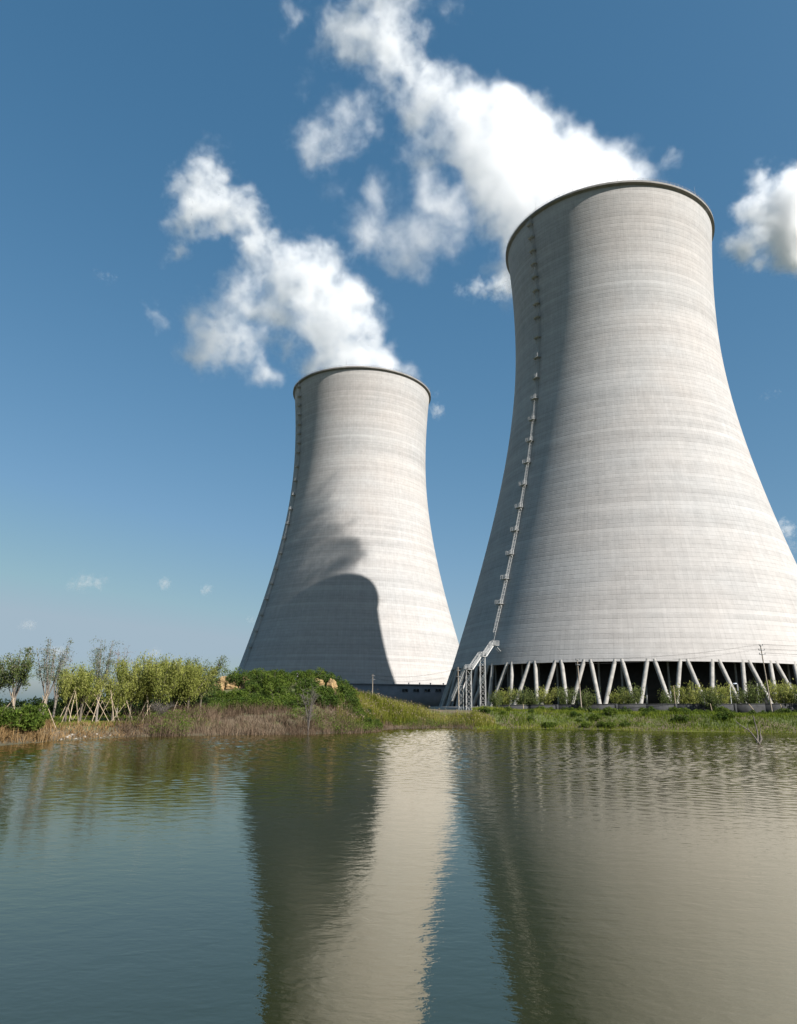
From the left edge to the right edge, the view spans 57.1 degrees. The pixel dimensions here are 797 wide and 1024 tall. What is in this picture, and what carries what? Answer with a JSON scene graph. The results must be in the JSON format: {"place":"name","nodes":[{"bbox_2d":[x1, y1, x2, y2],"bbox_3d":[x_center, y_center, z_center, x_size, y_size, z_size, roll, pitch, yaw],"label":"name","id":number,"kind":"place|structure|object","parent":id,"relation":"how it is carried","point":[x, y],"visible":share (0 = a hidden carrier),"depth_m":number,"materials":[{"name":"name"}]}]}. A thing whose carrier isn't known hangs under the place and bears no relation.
{"place":"outdoors","nodes":[
{"label":"outdoors","id":0,"kind":"place"},
{"bbox_2d":[0,728,796,1023],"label":"pond water","id":1,"kind":"structure","parent":0,"point":[483,876],"depth_m":12.65,"materials":[{"name":"liquid"}]},
{"bbox_2d":[736,715,761,743],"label":"dead branch","id":2,"kind":"object","parent":1,"relation":"on","point":[759,737],"visible":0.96,"depth_m":76.63,"materials":[{"name":"grey wood"}]},
{"bbox_2d":[0,682,796,745],"bbox_3d":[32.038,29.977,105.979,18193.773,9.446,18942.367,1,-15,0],"label":"ground","id":3,"kind":"structure","parent":0,"point":[292,688],"depth_m":129.30,"materials":[{"name":"soil"}]},
{"bbox_2d":[0,705,10,724],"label":"shrub","id":4,"kind":"object","parent":3,"relation":"on","point":[3,709],"visible":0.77,"depth_m":55.51,"materials":[{"name":"green plant"}]},
{"bbox_2d":[0,711,15,727],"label":"shrub","id":5,"kind":"object","parent":3,"relation":"on","point":[11,719],"visible":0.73,"depth_m":55.82,"materials":[{"name":"green plant"}]},
{"bbox_2d":[0,659,16,691],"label":"willow tree","id":6,"kind":"object","parent":3,"relation":"on","point":[1,685],"visible":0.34,"depth_m":63.56,"materials":[{"name":"green plant"}]},
{"bbox_2d":[0,707,25,727],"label":"shrub","id":7,"kind":"object","parent":3,"relation":"on","point":[15,719],"visible":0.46,"depth_m":56.06,"materials":[{"name":"green plant"}]},
{"bbox_2d":[0,646,37,707],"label":"willow tree","id":8,"kind":"object","parent":3,"relation":"on","point":[18,673],"visible":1,"depth_m":61.00,"materials":[{"name":"green plant"}]},
{"bbox_2d":[2,706,39,731],"bbox_3d":[-29.467,16.179,56.966,2.781,2.268,3.193,4,-16,-12],"label":"shrub","id":9,"kind":"object","parent":3,"relation":"on","point":[26,719],"visible":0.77,"depth_m":56.68,"materials":[{"name":"green plant"}]},
{"bbox_2d":[15,702,45,730],"bbox_3d":[-29.695,16.325,57.936,3.178,2.511,2.900,6,-16,-20],"label":"shrub","id":10,"kind":"object","parent":3,"relation":"on","point":[37,722],"visible":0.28,"depth_m":58.13,"materials":[{"name":"green plant"}]},
{"bbox_2d":[0,695,70,706],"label":"woodland","id":11,"kind":"object","parent":3,"relation":"on","point":[35,701],"visible":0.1,"depth_m":446.08,"materials":[{"name":"green plant"}]},
{"bbox_2d":[28,703,49,730],"bbox_3d":[-29.858,16.648,59.109,2.888,2.543,2.658,-10,-19,35],"label":"shrub","id":12,"kind":"object","parent":3,"relation":"on","point":[42,708],"visible":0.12,"depth_m":59.36,"materials":[{"name":"green plant"}]},
{"bbox_2d":[30,637,73,714],"bbox_3d":[-30.250,15.010,64.033,3.572,8.006,3.524,-11,-19,36],"label":"willow tree","id":13,"kind":"object","parent":3,"relation":"on","point":[47,676],"visible":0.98,"depth_m":64.10,"materials":[{"name":"green plant"}]},
{"bbox_2d":[48,652,73,716],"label":"willow tree","id":14,"kind":"object","parent":3,"relation":"on","point":[55,703],"visible":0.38,"depth_m":81.24,"materials":[{"name":"grey plant"}]},
{"bbox_2d":[52,706,74,716],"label":"shrub","id":15,"kind":"object","parent":3,"relation":"on","point":[57,714],"visible":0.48,"depth_m":95.85,"materials":[{"name":"green plant"}]},
{"bbox_2d":[62,687,78,722],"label":"stake tripod","id":16,"kind":"object","parent":3,"relation":"on","point":[72,706],"visible":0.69,"depth_m":70.05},
{"bbox_2d":[50,663,91,722],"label":"willow tree","id":17,"kind":"object","parent":3,"relation":"on","point":[66,689],"visible":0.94,"depth_m":71.11,"materials":[{"name":"green plant"}]},
{"bbox_2d":[0,718,143,743],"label":"dead grass","id":18,"kind":"structure","parent":3,"relation":"on","point":[38,736],"depth_m":61.35,"materials":[{"name":"plant"}]},
{"bbox_2d":[53,692,103,715],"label":"shrub","id":19,"kind":"object","parent":3,"relation":"on","point":[62,706],"visible":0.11,"depth_m":98.53,"materials":[{"name":"green plant"}]},
{"bbox_2d":[58,661,113,722],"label":"willow tree","id":20,"kind":"object","parent":3,"relation":"on","point":[90,690],"visible":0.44,"depth_m":73.61,"materials":[{"name":"green plant"}]},
{"bbox_2d":[67,695,105,715],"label":"shrub","id":21,"kind":"object","parent":3,"relation":"on","point":[86,707],"visible":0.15,"depth_m":96.63,"materials":[{"name":"green plant"}]},
{"bbox_2d":[84,693,108,721],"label":"stake tripod","id":22,"kind":"object","parent":3,"relation":"on","point":[96,707],"visible":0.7,"depth_m":73.72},
{"bbox_2d":[86,692,118,716],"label":"shrub","id":23,"kind":"object","parent":3,"relation":"on","point":[100,710],"visible":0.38,"depth_m":95.95,"materials":[{"name":"green plant"}]},
{"bbox_2d":[0,697,210,727],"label":"meadow grass","id":24,"kind":"structure","parent":3,"relation":"on","point":[86,720],"depth_m":80.84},
{"bbox_2d":[86,639,126,722],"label":"willow tree","id":25,"kind":"object","parent":3,"relation":"on","point":[108,662],"visible":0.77,"depth_m":75.85,"materials":[{"name":"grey plant"}]},
{"bbox_2d":[101,677,135,720],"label":"willow tree","id":26,"kind":"object","parent":3,"relation":"on","point":[118,697],"visible":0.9,"depth_m":80.92,"materials":[{"name":"green plant"}]},
{"bbox_2d":[112,646,135,716],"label":"willow tree","id":27,"kind":"object","parent":3,"relation":"on","point":[118,653],"visible":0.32,"depth_m":94.14,"materials":[{"name":"green plant"}]},
{"bbox_2d":[113,658,158,720],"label":"willow tree","id":28,"kind":"object","parent":3,"relation":"on","point":[123,676],"visible":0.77,"depth_m":82.72,"materials":[{"name":"green plant"}]},
{"bbox_2d":[114,698,161,717],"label":"shrub","id":29,"kind":"object","parent":3,"relation":"on","point":[132,709],"visible":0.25,"depth_m":94.69,"materials":[{"name":"green plant"}]},
{"bbox_2d":[113,649,172,715],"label":"willow tree","id":30,"kind":"object","parent":3,"relation":"on","point":[149,689],"visible":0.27,"depth_m":85.16,"materials":[{"name":"green plant"}]},
{"bbox_2d":[135,699,180,715],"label":"shrub","id":31,"kind":"object","parent":3,"relation":"on","point":[155,711],"visible":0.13,"depth_m":96.30,"materials":[{"name":"green plant"}]},
{"bbox_2d":[147,700,179,717],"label":"bare bush","id":32,"kind":"object","parent":3,"relation":"on","point":[155,708],"visible":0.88,"depth_m":79.55,"materials":[{"name":"plant"}]},
{"bbox_2d":[141,649,199,707],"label":"willow tree","id":33,"kind":"object","parent":3,"relation":"on","point":[162,687],"visible":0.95,"depth_m":82.76,"materials":[{"name":"green plant"}]},
{"bbox_2d":[159,653,195,708],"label":"willow tree","id":34,"kind":"object","parent":3,"relation":"on","point":[175,694],"visible":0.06,"depth_m":86.95,"materials":[{"name":"green plant"}]},
{"bbox_2d":[178,692,208,712],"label":"shrub","id":35,"kind":"object","parent":3,"relation":"on","point":[198,701],"visible":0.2,"depth_m":94.55,"materials":[{"name":"green plant"}]},
{"bbox_2d":[174,658,222,710],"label":"willow tree","id":36,"kind":"object","parent":3,"relation":"on","point":[191,689],"visible":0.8,"depth_m":85.25,"materials":[{"name":"green plant"}]},
{"bbox_2d":[182,655,228,710],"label":"willow tree","id":37,"kind":"object","parent":3,"relation":"on","point":[211,679],"visible":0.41,"depth_m":88.66,"materials":[{"name":"green plant"}]},
{"bbox_2d":[203,701,221,713],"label":"shrub","id":38,"kind":"object","parent":3,"relation":"on","point":[212,706],"visible":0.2,"depth_m":92.98,"materials":[{"name":"green plant"}]},
{"bbox_2d":[206,683,221,693],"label":"shrub","id":39,"kind":"object","parent":3,"relation":"on","point":[217,690],"visible":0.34,"depth_m":106.09,"materials":[{"name":"green plant"}]},
{"bbox_2d":[209,697,231,702],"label":"shrub","id":40,"kind":"object","parent":3,"relation":"on","point":[217,699],"visible":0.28,"depth_m":98.58,"materials":[{"name":"green plant"}]},
{"bbox_2d":[214,690,236,701],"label":"shrub","id":41,"kind":"object","parent":3,"relation":"on","point":[222,694],"visible":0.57,"depth_m":100.59,"materials":[{"name":"green plant"}]},
{"bbox_2d":[217,676,238,689],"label":"clay outcrop","id":42,"kind":"object","parent":3,"relation":"on","point":[229,685],"visible":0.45,"depth_m":108.32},
{"bbox_2d":[222,667,241,676],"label":"shrub","id":43,"kind":"object","parent":3,"relation":"on","point":[235,673],"visible":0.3,"depth_m":112.72,"materials":[{"name":"green plant"}]},
{"bbox_2d":[225,674,242,682],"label":"shrub","id":44,"kind":"object","parent":3,"relation":"on","point":[229,677],"visible":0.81,"depth_m":108.79,"materials":[{"name":"green plant"}]},
{"bbox_2d":[227,687,247,702],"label":"shrub","id":45,"kind":"object","parent":3,"relation":"on","point":[242,693],"visible":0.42,"depth_m":100.91,"materials":[{"name":"green plant"}]},
{"bbox_2d":[229,696,254,712],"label":"shrub","id":46,"kind":"object","parent":3,"relation":"on","point":[239,702],"visible":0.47,"depth_m":95.36,"materials":[{"name":"green plant"}]},
{"bbox_2d":[241,673,254,684],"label":"shrub","id":47,"kind":"object","parent":3,"relation":"on","point":[248,676],"visible":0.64,"depth_m":109.03,"materials":[{"name":"green plant"}]},
{"bbox_2d":[245,684,260,693],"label":"shrub","id":48,"kind":"object","parent":3,"relation":"on","point":[257,688],"visible":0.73,"depth_m":104.42,"materials":[{"name":"green plant"}]},
{"bbox_2d":[244,681,264,691],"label":"shrub","id":49,"kind":"object","parent":3,"relation":"on","point":[252,683],"visible":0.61,"depth_m":105.59,"materials":[{"name":"green plant"}]},
{"bbox_2d":[248,696,265,708],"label":"shrub","id":50,"kind":"object","parent":3,"relation":"on","point":[255,701],"visible":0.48,"depth_m":93.33,"materials":[{"name":"green plant"}]},
{"bbox_2d":[254,672,271,685],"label":"shrub","id":51,"kind":"object","parent":3,"relation":"on","point":[260,677],"visible":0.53,"depth_m":107.75,"materials":[{"name":"green plant"}]},
{"bbox_2d":[259,694,282,710],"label":"shrub","id":52,"kind":"object","parent":3,"relation":"on","point":[262,699],"visible":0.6,"depth_m":93.74,"materials":[{"name":"green plant"}]},
{"bbox_2d":[261,682,285,695],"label":"shrub","id":53,"kind":"object","parent":3,"relation":"on","point":[271,691],"visible":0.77,"depth_m":103.07,"materials":[{"name":"green plant"}]},
{"bbox_2d":[263,669,283,685],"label":"shrub","id":54,"kind":"object","parent":3,"relation":"on","point":[268,676],"visible":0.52,"depth_m":106.34,"materials":[{"name":"green plant"}]},
{"bbox_2d":[267,678,289,690],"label":"shrub","id":55,"kind":"object","parent":3,"relation":"on","point":[282,682],"visible":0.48,"depth_m":104.76,"materials":[{"name":"green plant"}]},
{"bbox_2d":[271,693,291,707],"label":"shrub","id":56,"kind":"object","parent":3,"relation":"on","point":[284,698],"visible":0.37,"depth_m":95.97,"materials":[{"name":"green plant"}]},
{"bbox_2d":[274,686,291,694],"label":"shrub","id":57,"kind":"object","parent":3,"relation":"on","point":[279,690],"visible":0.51,"depth_m":102.89,"materials":[{"name":"green plant"}]},
{"bbox_2d":[279,669,296,685],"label":"shrub","id":58,"kind":"object","parent":3,"relation":"on","point":[286,675],"visible":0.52,"depth_m":109.11,"materials":[{"name":"green plant"}]},
{"bbox_2d":[282,700,296,709],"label":"shrub","id":59,"kind":"object","parent":3,"relation":"on","point":[285,704],"visible":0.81,"depth_m":94.64,"materials":[{"name":"green plant"}]},
{"bbox_2d":[279,688,300,701],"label":"shrub","id":60,"kind":"object","parent":3,"relation":"on","point":[290,694],"visible":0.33,"depth_m":99.67,"materials":[{"name":"green plant"}]},
{"bbox_2d":[110,692,475,737],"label":"dry brush","id":61,"kind":"object","parent":3,"relation":"on","point":[211,714],"visible":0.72,"depth_m":84.23,"materials":[{"name":"plant"}]},
{"bbox_2d":[119,690,474,735],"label":"undergrowth","id":62,"kind":"object","parent":3,"relation":"on","point":[367,725],"visible":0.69,"depth_m":91.14,"materials":[{"name":"green plant"}]},
{"bbox_2d":[292,691,312,706],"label":"shrub","id":63,"kind":"object","parent":3,"relation":"on","point":[299,700],"visible":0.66,"depth_m":97.39,"materials":[{"name":"green plant"}]},
{"bbox_2d":[294,670,313,679],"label":"shrub","id":64,"kind":"object","parent":3,"relation":"on","point":[298,672],"visible":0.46,"depth_m":112.23,"materials":[{"name":"green plant"}]},
{"bbox_2d":[295,680,317,694],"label":"shrub","id":65,"kind":"object","parent":3,"relation":"on","point":[310,684],"visible":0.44,"depth_m":102.96,"materials":[{"name":"green plant"}]},
{"bbox_2d":[299,670,315,682],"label":"shrub","id":66,"kind":"object","parent":3,"relation":"on","point":[308,675],"visible":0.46,"depth_m":110.72,"materials":[{"name":"green plant"}]},
{"bbox_2d":[298,687,321,734],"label":"bare bush","id":67,"kind":"object","parent":3,"relation":"on","point":[309,715],"visible":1,"depth_m":85.12,"materials":[{"name":"plant"}]},
{"bbox_2d":[300,677,319,686],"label":"shrub","id":68,"kind":"object","parent":3,"relation":"on","point":[312,680],"visible":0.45,"depth_m":106.38,"materials":[{"name":"green plant"}]},
{"bbox_2d":[312,667,326,678],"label":"shrub","id":69,"kind":"object","parent":3,"relation":"on","point":[320,674],"visible":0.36,"depth_m":114.43,"materials":[{"name":"green plant"}]},
{"bbox_2d":[315,693,337,707],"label":"shrub","id":70,"kind":"object","parent":3,"relation":"on","point":[329,700],"visible":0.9,"depth_m":101.32,"materials":[{"name":"green plant"}]},
{"bbox_2d":[320,673,341,688],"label":"shrub","id":71,"kind":"object","parent":3,"relation":"on","point":[331,676],"visible":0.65,"depth_m":111.84,"materials":[{"name":"green plant"}]},
{"bbox_2d":[326,678,337,692],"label":"clay outcrop","id":72,"kind":"object","parent":3,"relation":"on","point":[331,683],"visible":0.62,"depth_m":110.53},
{"bbox_2d":[333,687,344,707],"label":"shrub","id":73,"kind":"object","parent":3,"relation":"on","point":[341,697],"visible":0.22,"depth_m":105.93,"materials":[{"name":"green plant"}]},
{"bbox_2d":[337,684,348,695],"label":"shrub","id":74,"kind":"object","parent":3,"relation":"on","point":[343,688],"visible":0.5,"depth_m":112.47,"materials":[{"name":"green plant"}]},
{"bbox_2d":[344,696,358,707],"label":"shrub","id":75,"kind":"object","parent":3,"relation":"on","point":[353,699],"visible":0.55,"depth_m":110.41,"materials":[{"name":"green plant"}]},
{"bbox_2d":[237,364,477,706],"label":"cooling tower","id":76,"kind":"structure","parent":3,"relation":"on","point":[354,593],"depth_m":384.43,"materials":[{"name":"concrete"}]},
{"bbox_2d":[349,682,451,708],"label":"service building","id":77,"kind":"structure","parent":3,"relation":"on","point":[428,695],"depth_m":308.93,"materials":[{"name":"concrete"}]},
{"bbox_2d":[336,684,495,728],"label":"reeds","id":78,"kind":"object","parent":3,"relation":"on","point":[395,715],"visible":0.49,"depth_m":127.42,"materials":[{"name":"plant"}]},
{"bbox_2d":[336,687,497,722],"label":"reed plumes","id":79,"kind":"object","parent":78,"relation":"attached to","point":[406,709],"visible":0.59,"depth_m":129.48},
{"bbox_2d":[487,691,502,706],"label":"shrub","id":80,"kind":"object","parent":3,"relation":"on","point":[495,700],"visible":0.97,"depth_m":159.79,"materials":[{"name":"green plant"}]},
{"bbox_2d":[493,687,517,704],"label":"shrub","id":81,"kind":"object","parent":3,"relation":"on","point":[505,701],"visible":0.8,"depth_m":165.56,"materials":[{"name":"green plant"}]},
{"bbox_2d":[509,687,535,704],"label":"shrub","id":82,"kind":"object","parent":3,"relation":"on","point":[520,695],"visible":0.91,"depth_m":165.02,"materials":[{"name":"green plant"}]},
{"bbox_2d":[524,692,540,704],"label":"willow tree","id":83,"kind":"object","parent":3,"relation":"on","point":[532,699],"visible":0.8,"depth_m":164.84,"materials":[{"name":"green plant"}]},
{"bbox_2d":[533,683,559,704],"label":"willow tree","id":84,"kind":"object","parent":3,"relation":"on","point":[541,693],"visible":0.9,"depth_m":165.50,"materials":[{"name":"green plant"}]},
{"bbox_2d":[553,684,578,703],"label":"tree","id":85,"kind":"object","parent":3,"relation":"on","point":[563,696],"visible":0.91,"depth_m":164.01,"materials":[{"name":"green plant"}]},
{"bbox_2d":[575,659,581,706],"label":"utility pole","id":86,"kind":"object","parent":3,"relation":"on","point":[579,682],"visible":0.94,"depth_m":155.95,"materials":[{"name":"concrete"}]},
{"bbox_2d":[575,688,600,709],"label":"tree","id":87,"kind":"object","parent":3,"relation":"on","point":[586,701],"visible":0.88,"depth_m":159.87,"materials":[{"name":"green plant"}]},
{"bbox_2d":[603,706,617,714],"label":"shrub","id":88,"kind":"object","parent":3,"relation":"on","point":[606,710],"visible":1,"depth_m":142.88,"materials":[{"name":"green plant"}]},
{"bbox_2d":[430,175,796,709],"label":"cooling tower","id":89,"kind":"structure","parent":3,"relation":"on","point":[634,518],"depth_m":215.69,"materials":[{"name":"concrete"}]},
{"bbox_2d":[451,641,498,709],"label":"access stair","id":90,"kind":"object","parent":89,"relation":"attached to","point":[484,653],"visible":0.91,"depth_m":198.67,"materials":[{"name":"metal"}]},
{"bbox_2d":[606,690,632,703],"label":"willow tree","id":91,"kind":"object","parent":3,"relation":"on","point":[618,700],"visible":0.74,"depth_m":165.03,"materials":[{"name":"green plant"}]},
{"bbox_2d":[615,683,646,703],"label":"willow tree","id":92,"kind":"object","parent":3,"relation":"on","point":[634,699],"visible":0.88,"depth_m":164.26,"materials":[{"name":"green plant"}]},
{"bbox_2d":[471,705,796,732],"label":"bank grass","id":93,"kind":"structure","parent":3,"relation":"on","point":[691,714],"depth_m":138.61,"materials":[{"name":"plant"}]},
{"bbox_2d":[497,703,796,712],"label":"wall","id":94,"kind":"structure","parent":3,"relation":"on","point":[741,708],"depth_m":161.52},
{"bbox_2d":[657,690,679,703],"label":"willow tree","id":95,"kind":"object","parent":3,"relation":"on","point":[667,699],"visible":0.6,"depth_m":164.77,"materials":[{"name":"green plant"}]},
{"bbox_2d":[670,714,688,722],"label":"shrub","id":96,"kind":"object","parent":3,"relation":"on","point":[677,717],"visible":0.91,"depth_m":137.93,"materials":[{"name":"green plant"}]},
{"bbox_2d":[667,680,708,703],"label":"willow tree","id":97,"kind":"object","parent":3,"relation":"on","point":[684,700],"visible":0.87,"depth_m":164.75,"materials":[{"name":"green plant"}]},
{"bbox_2d":[679,688,706,703],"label":"willow tree","id":98,"kind":"object","parent":3,"relation":"on","point":[699,701],"visible":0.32,"depth_m":164.89,"materials":[{"name":"green plant"}]},
{"bbox_2d":[693,686,726,710],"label":"tree","id":99,"kind":"object","parent":3,"relation":"on","point":[712,699],"visible":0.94,"depth_m":159.42,"materials":[{"name":"green plant"}]},
{"bbox_2d":[707,680,737,703],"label":"willow tree","id":100,"kind":"object","parent":3,"relation":"on","point":[725,693],"visible":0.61,"depth_m":165.18,"materials":[{"name":"green plant"}]},
{"bbox_2d":[728,690,749,703],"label":"willow tree","id":101,"kind":"object","parent":3,"relation":"on","point":[741,698],"visible":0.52,"depth_m":165.09,"materials":[{"name":"green plant"}]},
{"bbox_2d":[733,680,772,703],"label":"tree","id":102,"kind":"object","parent":3,"relation":"on","point":[753,699],"visible":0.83,"depth_m":164.88,"materials":[{"name":"green plant"}]},
{"bbox_2d":[758,644,772,711],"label":"utility pole","id":103,"kind":"object","parent":3,"relation":"on","point":[765,675],"visible":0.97,"depth_m":154.59,"materials":[{"name":"metal"}]},
{"bbox_2d":[762,678,796,703],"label":"willow tree","id":104,"kind":"object","parent":3,"relation":"on","point":[777,699],"visible":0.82,"depth_m":164.84,"materials":[{"name":"green plant"}]},
{"bbox_2d":[776,682,796,703],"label":"willow tree","id":105,"kind":"object","parent":3,"relation":"on","point":[788,695],"visible":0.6,"depth_m":164.78,"materials":[{"name":"green plant"}]},
{"bbox_2d":[0,0,796,706],"label":"sky","id":106,"kind":"structure","parent":0,"point":[208,208],"materials":[{"name":"blue"}]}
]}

